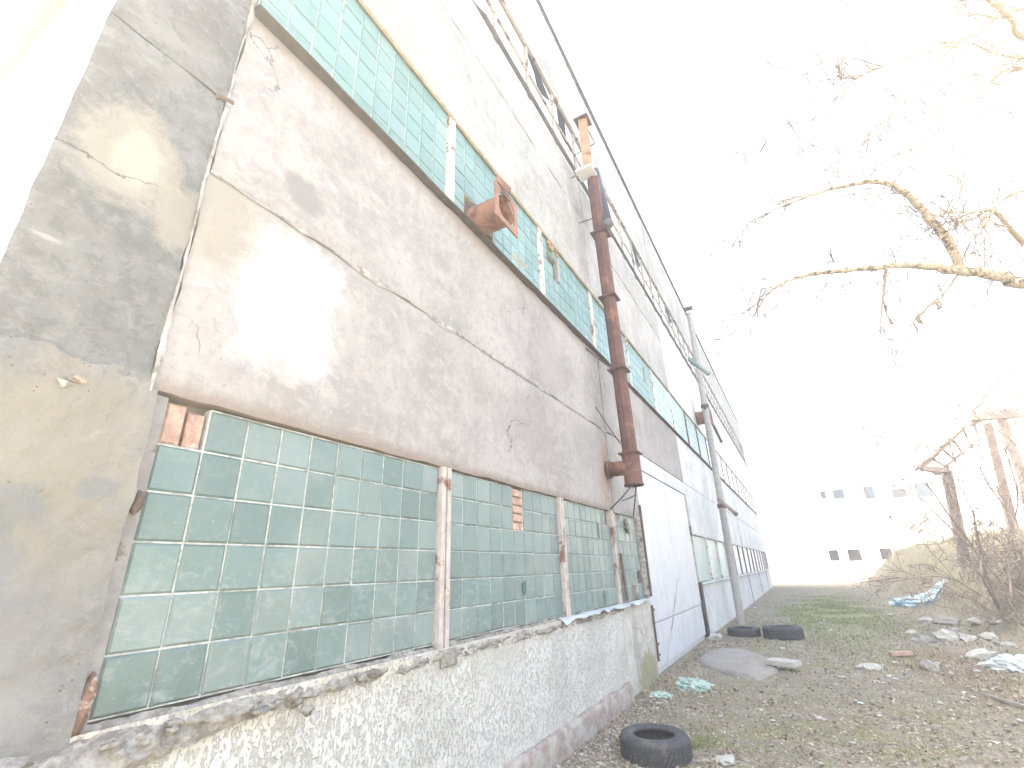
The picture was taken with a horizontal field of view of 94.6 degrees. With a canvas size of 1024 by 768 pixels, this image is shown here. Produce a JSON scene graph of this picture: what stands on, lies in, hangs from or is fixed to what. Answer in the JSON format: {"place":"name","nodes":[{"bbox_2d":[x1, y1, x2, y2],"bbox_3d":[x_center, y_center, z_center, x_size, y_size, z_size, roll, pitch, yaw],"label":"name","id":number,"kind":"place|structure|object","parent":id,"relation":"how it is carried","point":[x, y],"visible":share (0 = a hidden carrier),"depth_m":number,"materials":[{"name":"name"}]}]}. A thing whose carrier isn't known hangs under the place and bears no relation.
{"place":"outdoors","nodes":[
{"label":"outdoors","id":0,"kind":"place"},
{"bbox_2d":[0,0,1023,462],"label":"sky","id":1,"kind":"structure","parent":0,"point":[667,85],"materials":[{"name":"white"}]},
{"bbox_2d":[559,525,1023,767],"bbox_3d":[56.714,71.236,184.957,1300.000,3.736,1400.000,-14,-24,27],"label":"ground","id":2,"kind":"structure","parent":0,"point":[779,592],"depth_m":6.26,"materials":[{"name":"soil"}]},
{"bbox_2d":[0,0,772,767],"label":"factory building","id":3,"kind":"structure","parent":2,"relation":"on","point":[310,444],"depth_m":2.99,"materials":[{"name":"concrete"}]},
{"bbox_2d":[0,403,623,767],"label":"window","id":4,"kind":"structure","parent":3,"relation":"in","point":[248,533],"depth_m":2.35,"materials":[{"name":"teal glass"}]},
{"bbox_2d":[257,0,455,202],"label":"window","id":5,"kind":"structure","parent":3,"relation":"in","point":[339,35],"depth_m":4.12,"materials":[{"name":"teal glass"}]},
{"bbox_2d":[254,0,600,355],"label":"window","id":6,"kind":"structure","parent":3,"relation":"in","point":[474,180],"depth_m":5.31,"materials":[{"name":"teal glass"}]},
{"bbox_2d":[471,0,497,43],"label":"window","id":7,"kind":"structure","parent":3,"relation":"in","point":[489,7],"depth_m":7.11,"materials":[{"name":"glass"}]},
{"bbox_2d":[465,174,517,238],"bbox_3d":[-0.233,-1.869,5.165,0.507,0.544,0.449,-14,-24,27],"label":"vent stub","id":8,"kind":"object","parent":3,"relation":"attached to","point":[491,215],"visible":0.89,"depth_m":5.05,"materials":[{"name":"metal"}]},
{"bbox_2d":[449,472,570,640],"bbox_3d":[0.018,1.635,4.517,0.122,1.290,2.176,-14,-25,28],"label":"window","id":9,"kind":"structure","parent":3,"relation":"in","point":[509,543],"depth_m":4.29,"materials":[{"name":"teal glass"}]},
{"bbox_2d":[497,0,530,99],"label":"window","id":10,"kind":"structure","parent":3,"relation":"in","point":[507,34],"depth_m":7.78,"materials":[{"name":"glass"}]},
{"bbox_2d":[472,0,579,181],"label":"window","id":11,"kind":"structure","parent":3,"relation":"in","point":[565,141],"depth_m":8.63,"materials":[{"name":"glass"}]},
{"bbox_2d":[528,55,556,144],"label":"window","id":12,"kind":"structure","parent":3,"relation":"in","point":[538,89],"depth_m":8.62,"materials":[{"name":"glass"}]},
{"bbox_2d":[542,235,596,348],"bbox_3d":[0.904,-1.378,7.543,0.167,1.225,1.999,-14,-24,27],"label":"window","id":13,"kind":"structure","parent":3,"relation":"in","point":[565,291],"depth_m":7.47,"materials":[{"name":"teal glass"}]},
{"bbox_2d":[575,142,589,200],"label":"window","id":14,"kind":"structure","parent":3,"relation":"in","point":[578,156],"depth_m":10.17,"materials":[{"name":"glass"}]},
{"bbox_2d":[570,163,596,181],"bbox_3d":[1.315,-3.929,8.872,0.476,0.040,0.300,-14,-24,27],"label":"metal tray","id":15,"kind":"object","parent":3,"relation":"attached to","point":[585,173],"visible":0.97,"depth_m":8.81,"materials":[{"name":"paint"}]},
{"bbox_2d":[573,113,594,165],"bbox_3d":[1.369,-4.583,9.264,0.487,1.268,0.430,-14,-24,27],"label":"duct","id":16,"kind":"object","parent":3,"relation":"attached to","point":[583,122],"visible":0.93,"depth_m":9.13,"materials":[{"name":"metal"}]},
{"bbox_2d":[594,168,612,228],"bbox_3d":[1.798,-3.837,9.574,0.188,2.825,1.664,-6,-22,9],"label":"spout tube","id":17,"kind":"object","parent":3,"relation":"attached to","point":[607,221],"visible":0.69,"depth_m":8.73,"materials":[{"name":"metal"}]},
{"bbox_2d":[558,500,651,624],"bbox_3d":[1.287,2.388,6.481,0.240,1.318,3.350,-14,-24,27],"label":"window","id":18,"kind":"structure","parent":3,"relation":"in","point":[593,566],"depth_m":6.05,"materials":[{"name":"teal glass"}]},
{"bbox_2d":[579,176,643,516],"bbox_3d":[1.773,-0.871,8.281,0.546,6.035,1.544,-14,-24,27],"label":"exhaust duct","id":19,"kind":"object","parent":3,"relation":"attached to","point":[628,467],"visible":1,"depth_m":7.60,"materials":[{"name":"metal"}]},
{"bbox_2d":[591,296,632,385],"bbox_3d":[1.942,-0.745,9.224,0.108,1.225,2.047,-14,-24,27],"label":"window","id":20,"kind":"structure","parent":3,"relation":"in","point":[599,316],"depth_m":8.81,"materials":[{"name":"teal glass"}]},
{"bbox_2d":[607,201,624,259],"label":"window","id":21,"kind":"structure","parent":3,"relation":"in","point":[616,228],"depth_m":12.11,"materials":[{"name":"glass"}]},
{"bbox_2d":[574,133,657,311],"bbox_3d":[2.866,-3.758,12.274,0.152,1.355,6.170,-14,-24,27],"label":"window","id":22,"kind":"structure","parent":3,"relation":"in","point":[648,291],"depth_m":12.88,"materials":[{"name":"glass"}]},
{"bbox_2d":[613,513,642,601],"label":"window","id":23,"kind":"structure","parent":3,"relation":"in","point":[626,542],"depth_m":7.37,"materials":[{"name":"teal glass"}]},
{"bbox_2d":[620,225,636,279],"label":"window","id":24,"kind":"structure","parent":3,"relation":"in","point":[628,251],"depth_m":12.89,"materials":[{"name":"glass"}]},
{"bbox_2d":[592,293,677,433],"bbox_3d":[2.959,-0.131,10.840,0.200,1.280,6.150,-14,-24,27],"label":"window","id":25,"kind":"structure","parent":3,"relation":"in","point":[643,387],"depth_m":10.85,"materials":[{"name":"teal glass"}]},
{"bbox_2d":[632,246,646,296],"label":"window","id":26,"kind":"structure","parent":3,"relation":"in","point":[638,264],"depth_m":13.70,"materials":[{"name":"glass"}]},
{"bbox_2d":[651,282,662,323],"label":"window","id":27,"kind":"structure","parent":3,"relation":"in","point":[655,293],"depth_m":15.43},
{"bbox_2d":[651,371,675,429],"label":"window","id":28,"kind":"structure","parent":3,"relation":"in","point":[662,396],"depth_m":12.57,"materials":[{"name":"glass"}]},
{"bbox_2d":[659,297,669,335],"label":"window","id":29,"kind":"structure","parent":3,"relation":"in","point":[663,307],"depth_m":16.27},
{"bbox_2d":[666,309,676,347],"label":"window","id":30,"kind":"structure","parent":3,"relation":"in","point":[670,321],"depth_m":17.07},
{"bbox_2d":[650,276,694,374],"bbox_3d":[5.929,-1.889,17.238,0.152,1.356,6.120,-14,-24,27],"label":"window","id":31,"kind":"structure","parent":3,"relation":"in","point":[686,347],"depth_m":17.17,"materials":[{"name":"glass"}]},
{"bbox_2d":[673,323,682,357],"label":"window","id":32,"kind":"structure","parent":3,"relation":"in","point":[675,328],"depth_m":17.94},
{"bbox_2d":[670,395,689,444],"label":"window","id":33,"kind":"structure","parent":3,"relation":"in","point":[679,414],"depth_m":14.26,"materials":[{"name":"glass"}]},
{"bbox_2d":[679,334,687,365],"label":"window","id":34,"kind":"structure","parent":3,"relation":"in","point":[681,338],"depth_m":18.77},
{"bbox_2d":[670,392,711,468],"bbox_3d":[6.033,1.735,15.797,0.169,1.278,6.100,-14,-24,27],"label":"window","id":35,"kind":"structure","parent":3,"relation":"in","point":[694,446],"depth_m":15.82,"materials":[{"name":"glass"}]},
{"bbox_2d":[689,352,697,382],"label":"window","id":36,"kind":"structure","parent":3,"relation":"in","point":[693,367],"depth_m":20.39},
{"bbox_2d":[690,535,713,581],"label":"window","id":37,"kind":"structure","parent":3,"relation":"in","point":[704,572],"depth_m":12.74,"materials":[{"name":"glass"}]},
{"bbox_2d":[688,347,716,412],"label":"window","id":38,"kind":"structure","parent":3,"relation":"in","point":[712,404],"depth_m":23.53,"materials":[{"name":"glass"}]},
{"bbox_2d":[696,428,710,465],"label":"window","id":39,"kind":"structure","parent":3,"relation":"in","point":[702,440],"depth_m":17.61,"materials":[{"name":"glass"}]},
{"bbox_2d":[695,407,713,426],"bbox_3d":[6.973,1.237,17.317,0.620,0.653,0.653,-14,-24,27],"label":"vent stub","id":40,"kind":"object","parent":3,"relation":"attached to","point":[699,417],"visible":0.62,"depth_m":17.18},
{"bbox_2d":[703,377,708,401],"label":"window","id":41,"kind":"structure","parent":3,"relation":"in","point":[703,377],"depth_m":23.00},
{"bbox_2d":[705,381,711,406],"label":"window","id":42,"kind":"structure","parent":3,"relation":"in","point":[709,397],"depth_m":23.74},
{"bbox_2d":[706,440,711,466],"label":"window","id":43,"kind":"structure","parent":3,"relation":"in","point":[706,440],"depth_m":18.64,"materials":[{"name":"glass"}]},
{"bbox_2d":[712,394,717,416],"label":"window","id":44,"kind":"structure","parent":3,"relation":"in","point":[712,394],"depth_m":25.40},
{"bbox_2d":[707,539,723,578],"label":"window","id":45,"kind":"structure","parent":3,"relation":"in","point":[712,544],"depth_m":14.66,"materials":[{"name":"glass"}]},
{"bbox_2d":[702,541,729,583],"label":"window","id":46,"kind":"structure","parent":3,"relation":"in","point":[721,545],"depth_m":16.05,"materials":[{"name":"glass"}]},
{"bbox_2d":[715,400,720,421],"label":"window","id":47,"kind":"structure","parent":3,"relation":"in","point":[715,400],"depth_m":26.23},
{"bbox_2d":[706,438,731,488],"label":"window","id":48,"kind":"structure","parent":3,"relation":"in","point":[719,457],"depth_m":21.22,"materials":[{"name":"glass"}]},
{"bbox_2d":[711,390,731,437],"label":"window","id":49,"kind":"structure","parent":3,"relation":"in","point":[711,390],"depth_m":27.55,"materials":[{"name":"glass"}]},
{"bbox_2d":[721,459,730,486],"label":"window","id":50,"kind":"structure","parent":3,"relation":"in","point":[724,466],"depth_m":22.60,"materials":[{"name":"glass"}]},
{"bbox_2d":[726,465,735,491],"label":"window","id":51,"kind":"structure","parent":3,"relation":"in","point":[729,471],"depth_m":24.29,"materials":[{"name":"glass"}]},
{"bbox_2d":[727,419,741,455],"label":"window","id":52,"kind":"structure","parent":3,"relation":"in","point":[727,419],"depth_m":32.75,"materials":[{"name":"glass"}]},
{"bbox_2d":[726,464,744,501],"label":"window","id":53,"kind":"structure","parent":3,"relation":"in","point":[734,476],"depth_m":25.93,"materials":[{"name":"glass"}]},
{"bbox_2d":[733,545,742,574],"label":"window","id":54,"kind":"structure","parent":3,"relation":"in","point":[735,547],"depth_m":19.76,"materials":[{"name":"glass"}]},
{"bbox_2d":[736,478,743,499],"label":"window","id":55,"kind":"structure","parent":3,"relation":"in","point":[738,482],"depth_m":27.61,"materials":[{"name":"glass"}]},
{"bbox_2d":[737,546,748,576],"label":"window","id":56,"kind":"structure","parent":3,"relation":"in","point":[741,552],"depth_m":21.24,"materials":[{"name":"glass"}]},
{"bbox_2d":[740,483,746,502],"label":"window","id":57,"kind":"structure","parent":3,"relation":"in","point":[742,488],"depth_m":29.32,"materials":[{"name":"glass"}]},
{"bbox_2d":[743,548,751,572],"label":"window","id":58,"kind":"structure","parent":3,"relation":"in","point":[745,550],"depth_m":23.04,"materials":[{"name":"glass"}]},
{"bbox_2d":[741,483,753,510],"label":"window","id":59,"kind":"structure","parent":3,"relation":"in","point":[745,490],"depth_m":30.84,"materials":[{"name":"glass"}]},
{"bbox_2d":[747,492,751,507],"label":"window","id":60,"kind":"structure","parent":3,"relation":"in","point":[749,499],"depth_m":32.64,"materials":[{"name":"glass"}]},
{"bbox_2d":[747,548,754,571],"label":"window","id":61,"kind":"structure","parent":3,"relation":"in","point":[749,550],"depth_m":24.82,"materials":[{"name":"glass"}]},
{"bbox_2d":[749,549,757,573],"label":"window","id":62,"kind":"structure","parent":3,"relation":"in","point":[752,550],"depth_m":26.34,"materials":[{"name":"glass"}]},
{"bbox_2d":[749,493,757,515],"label":"window","id":63,"kind":"structure","parent":3,"relation":"in","point":[754,511],"depth_m":35.14,"materials":[{"name":"glass"}]},
{"bbox_2d":[754,550,760,570],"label":"window","id":64,"kind":"structure","parent":3,"relation":"in","point":[756,554],"depth_m":28.14,"materials":[{"name":"glass"}]},
{"bbox_2d":[757,551,762,569],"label":"window","id":65,"kind":"structure","parent":3,"relation":"in","point":[758,552],"depth_m":29.82,"materials":[{"name":"glass"}]},
{"bbox_2d":[759,551,764,571],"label":"window","id":66,"kind":"structure","parent":3,"relation":"in","point":[762,560],"depth_m":31.37,"materials":[{"name":"glass"}]},
{"bbox_2d":[619,723,692,767],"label":"tyre","id":67,"kind":"object","parent":2,"relation":"on","point":[654,745],"visible":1,"depth_m":4.15,"materials":[{"name":"black rubber"}]},
{"bbox_2d":[649,690,673,699],"bbox_3d":[1.965,4.106,6.233,0.324,0.098,0.274,-14,-24,27],"label":"plastic bag","id":68,"kind":"object","parent":2,"relation":"on","point":[663,694],"visible":0.83,"depth_m":6.18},
{"bbox_2d":[674,676,713,691],"bbox_3d":[2.564,4.228,6.673,0.570,0.166,0.529,-14,-24,27],"label":"plastic bag","id":69,"kind":"object","parent":2,"relation":"on","point":[696,684],"visible":0.88,"depth_m":6.56,"materials":[{"name":"plastic"}]},
{"bbox_2d":[684,305,745,624],"bbox_3d":[6.871,1.955,16.341,0.320,11.427,2.194,-14,-24,27],"label":"duct","id":70,"kind":"object","parent":2,"relation":"on","point":[721,507],"visible":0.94,"depth_m":15.54,"materials":[{"name":"pale galvanised steel"},{"name":"rusty brown steel"}]},
{"bbox_2d":[687,357,709,374],"bbox_3d":[5.770,-0.532,14.556,0.156,0.455,2.243,-16,-26,32],"label":"spout tube","id":71,"kind":"object","parent":70,"relation":"attached to","point":[692,361],"visible":1,"depth_m":14.28,"materials":[{"name":"metal"}]},
{"bbox_2d":[703,405,722,442],"bbox_3d":[7.376,1.483,17.353,0.112,1.014,2.004,-16,-25,31],"label":"brace pole","id":72,"kind":"object","parent":70,"relation":"attached to","point":[716,431],"visible":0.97,"depth_m":17.51,"materials":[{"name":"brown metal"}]},
{"bbox_2d":[716,496,737,515],"bbox_3d":[6.227,3.526,13.732,0.112,0.796,2.111,-7,-22,12],"label":"brace pole","id":73,"kind":"object","parent":70,"relation":"attached to","point":[729,508],"visible":1,"depth_m":13.44,"materials":[{"name":"metal"}]},
{"bbox_2d":[708,633,722,640],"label":"stone","id":74,"kind":"object","parent":2,"relation":"on","point":[716,636],"visible":0.75,"depth_m":10.86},
{"bbox_2d":[715,754,734,765],"bbox_3d":[1.857,3.269,4.107,0.169,0.065,0.178,-5,-22,7],"label":"stone","id":75,"kind":"object","parent":2,"relation":"on","point":[727,759],"visible":0.98,"depth_m":4.08,"materials":[{"name":"stone"}]},
{"bbox_2d":[699,648,778,679],"bbox_3d":[3.931,4.851,8.232,1.334,0.138,2.751,-14,-24,27],"label":"concrete apron","id":76,"kind":"object","parent":2,"relation":"on","point":[744,664],"visible":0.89,"depth_m":7.86,"materials":[{"name":"concrete"}]},
{"bbox_2d":[765,657,801,667],"bbox_3d":[4.365,4.481,7.609,0.300,0.070,0.440,15,-27,-36],"label":"broken slab","id":77,"kind":"object","parent":76,"relation":"on","point":[784,662],"depth_m":7.53,"materials":[{"name":"concrete"}]},
{"bbox_2d":[727,626,760,636],"bbox_3d":[5.588,5.970,11.395,0.736,0.190,0.736,9,-24,-26],"label":"tyre","id":78,"kind":"object","parent":2,"relation":"on","point":[743,631],"visible":0.98,"depth_m":11.16,"materials":[{"name":"black rubber"}]},
{"bbox_2d":[762,625,804,640],"bbox_3d":[6.188,5.677,10.803,0.838,0.270,0.838,-4,-23,4],"label":"tyre","id":79,"kind":"object","parent":2,"relation":"on","point":[785,632],"visible":0.98,"depth_m":10.52,"materials":[{"name":"black rubber"}]},
{"bbox_2d":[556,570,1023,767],"bbox_3d":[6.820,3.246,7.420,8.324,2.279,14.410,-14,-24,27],"label":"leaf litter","id":80,"kind":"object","parent":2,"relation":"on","point":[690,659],"visible":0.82,"depth_m":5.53,"materials":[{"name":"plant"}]},
{"bbox_2d":[561,628,1023,767],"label":"gravel","id":81,"kind":"structure","parent":2,"relation":"on","point":[677,717],"depth_m":5.39,"materials":[{"name":"gravel"}]},
{"bbox_2d":[705,0,1023,376],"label":"bare tree","id":82,"kind":"object","parent":2,"relation":"on","point":[1008,278],"visible":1,"depth_m":7.61,"materials":[{"name":"brown plant"}]},
{"bbox_2d":[854,663,883,670],"bbox_3d":[5.598,4.438,7.411,0.272,0.125,0.295,6,-23,-20],"label":"stone","id":83,"kind":"object","parent":2,"relation":"on","point":[869,666],"visible":0.91,"depth_m":7.35,"materials":[{"name":"stone"}]},
{"bbox_2d":[747,430,1023,582],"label":"building","id":84,"kind":"structure","parent":2,"relation":"on","point":[819,519],"depth_m":39.80,"materials":[{"name":"paint"}]},
{"bbox_2d":[818,489,828,499],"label":"window","id":85,"kind":"structure","parent":84,"relation":"in","point":[823,495],"depth_m":41.23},
{"bbox_2d":[826,548,842,561],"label":"window","id":86,"kind":"structure","parent":84,"relation":"in","point":[834,555],"depth_m":39.59,"materials":[{"name":"glass"}]},
{"bbox_2d":[830,488,847,500],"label":"window","id":87,"kind":"structure","parent":84,"relation":"in","point":[837,493],"depth_m":40.71,"materials":[{"name":"glass"}]},
{"bbox_2d":[845,548,864,561],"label":"window","id":88,"kind":"structure","parent":84,"relation":"in","point":[852,556],"depth_m":38.94,"materials":[{"name":"glass"}]},
{"bbox_2d":[860,484,878,500],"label":"window","id":89,"kind":"structure","parent":84,"relation":"in","point":[870,489],"depth_m":39.69,"materials":[{"name":"glass"}]},
{"bbox_2d":[877,546,893,560],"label":"window","id":90,"kind":"structure","parent":84,"relation":"in","point":[882,551],"depth_m":38.03,"materials":[{"name":"glass"}]},
{"bbox_2d":[891,488,907,497],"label":"window","id":91,"kind":"structure","parent":84,"relation":"in","point":[896,493],"depth_m":38.73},
{"bbox_2d":[912,481,934,498],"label":"window","id":92,"kind":"structure","parent":84,"relation":"in","point":[922,490],"depth_m":38.02,"materials":[{"name":"glass"}]},
{"bbox_2d":[888,651,913,655],"bbox_3d":[6.832,4.731,8.306,0.344,0.070,0.100,-5,-22,8],"label":"brick","id":93,"kind":"object","parent":2,"relation":"on","point":[900,653],"visible":1,"depth_m":8.27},
{"bbox_2d":[905,629,917,633],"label":"stone","id":94,"kind":"object","parent":2,"relation":"on","point":[910,631],"visible":0.82,"depth_m":10.79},
{"bbox_2d":[889,578,946,606],"bbox_3d":[14.501,7.450,16.892,1.903,0.961,0.976,-14,-24,27],"label":"plastic bag","id":95,"kind":"object","parent":2,"relation":"on","point":[898,602],"visible":0.7,"depth_m":16.66,"materials":[{"name":"plastic"}]},
{"bbox_2d":[911,634,937,642],"bbox_3d":[8.471,5.274,9.752,0.453,0.216,0.267,-14,-24,27],"label":"stone","id":96,"kind":"object","parent":2,"relation":"on","point":[920,638],"visible":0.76,"depth_m":9.68,"materials":[{"name":"stone"}]},
{"bbox_2d":[917,617,934,622],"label":"stone","id":97,"kind":"object","parent":2,"relation":"on","point":[926,619],"visible":0.72,"depth_m":12.54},
{"bbox_2d":[833,395,1023,628],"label":"bare bush","id":98,"kind":"object","parent":2,"relation":"on","point":[1009,586],"visible":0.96,"depth_m":11.10,"materials":[{"name":"brown plant"}]},
{"bbox_2d":[919,660,939,671],"bbox_3d":[6.438,4.359,7.296,0.226,0.186,0.239,18,-29,-41],"label":"stone","id":99,"kind":"object","parent":2,"relation":"on","point":[928,665],"visible":0.84,"depth_m":7.25,"materials":[{"name":"stone"}]},
{"bbox_2d":[932,628,959,641],"bbox_3d":[8.977,5.229,9.792,0.461,0.314,0.347,-14,-24,27],"label":"stone","id":100,"kind":"object","parent":2,"relation":"on","point":[943,635],"visible":0.81,"depth_m":9.72,"materials":[{"name":"stone"}]},
{"bbox_2d":[932,616,961,624],"bbox_3d":[11.172,6.114,12.181,0.468,0.228,0.572,8,-24,-24],"label":"stone","id":101,"kind":"object","parent":2,"relation":"on","point":[943,620],"visible":0.78,"depth_m":12.09,"materials":[{"name":"stone"}]},
{"bbox_2d":[949,629,965,635],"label":"stone","id":102,"kind":"object","parent":2,"relation":"on","point":[957,631],"visible":0.39,"depth_m":10.45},
{"bbox_2d":[959,633,977,640],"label":"stone","id":103,"kind":"object","parent":2,"relation":"on","point":[965,637],"visible":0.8,"depth_m":9.65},
{"bbox_2d":[914,325,1023,571],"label":"pipe trestle","id":104,"kind":"object","parent":2,"relation":"on","point":[997,417],"visible":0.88,"depth_m":15.48,"materials":[{"name":"metal"}]},
{"bbox_2d":[967,617,984,624],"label":"stone","id":105,"kind":"object","parent":2,"relation":"on","point":[973,621],"visible":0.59,"depth_m":11.62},
{"bbox_2d":[965,648,995,659],"bbox_3d":[7.833,4.564,7.932,0.428,0.235,0.285,-7,-22,12],"label":"stone","id":106,"kind":"object","parent":2,"relation":"on","point":[979,654],"visible":0.76,"depth_m":7.84,"materials":[{"name":"stone"}]},
{"bbox_2d":[977,632,998,641],"bbox_3d":[9.712,5.181,9.646,0.400,0.219,0.330,18,-29,-41],"label":"stone","id":107,"kind":"object","parent":2,"relation":"on","point":[988,636],"visible":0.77,"depth_m":9.57,"materials":[{"name":"stone"}]},
{"bbox_2d":[985,618,1001,624],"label":"stone","id":108,"kind":"object","parent":2,"relation":"on","point":[994,623],"visible":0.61,"depth_m":10.93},
{"bbox_2d":[977,653,1023,672],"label":"plastic bag","id":109,"kind":"object","parent":2,"relation":"on","point":[1005,662],"visible":0.86,"depth_m":7.01,"materials":[{"name":"plastic"}]},
{"bbox_2d":[977,691,1023,707],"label":"stick","id":110,"kind":"object","parent":2,"relation":"on","point":[1003,700],"visible":0.9,"depth_m":5.55,"materials":[{"name":"grey wood"}]},
{"bbox_2d":[993,642,1020,647],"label":"stone","id":111,"kind":"object","parent":2,"relation":"on","point":[1008,644],"visible":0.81,"depth_m":8.87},
{"bbox_2d":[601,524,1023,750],"bbox_3d":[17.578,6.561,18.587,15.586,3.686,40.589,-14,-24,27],"label":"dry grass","id":112,"kind":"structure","parent":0,"point":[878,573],"depth_m":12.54,"materials":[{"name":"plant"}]},
{"bbox_2d":[652,589,1023,767],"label":"grass","id":113,"kind":"structure","parent":0,"point":[694,743],"depth_m":8.59,"materials":[{"name":"plant"}]}
]}

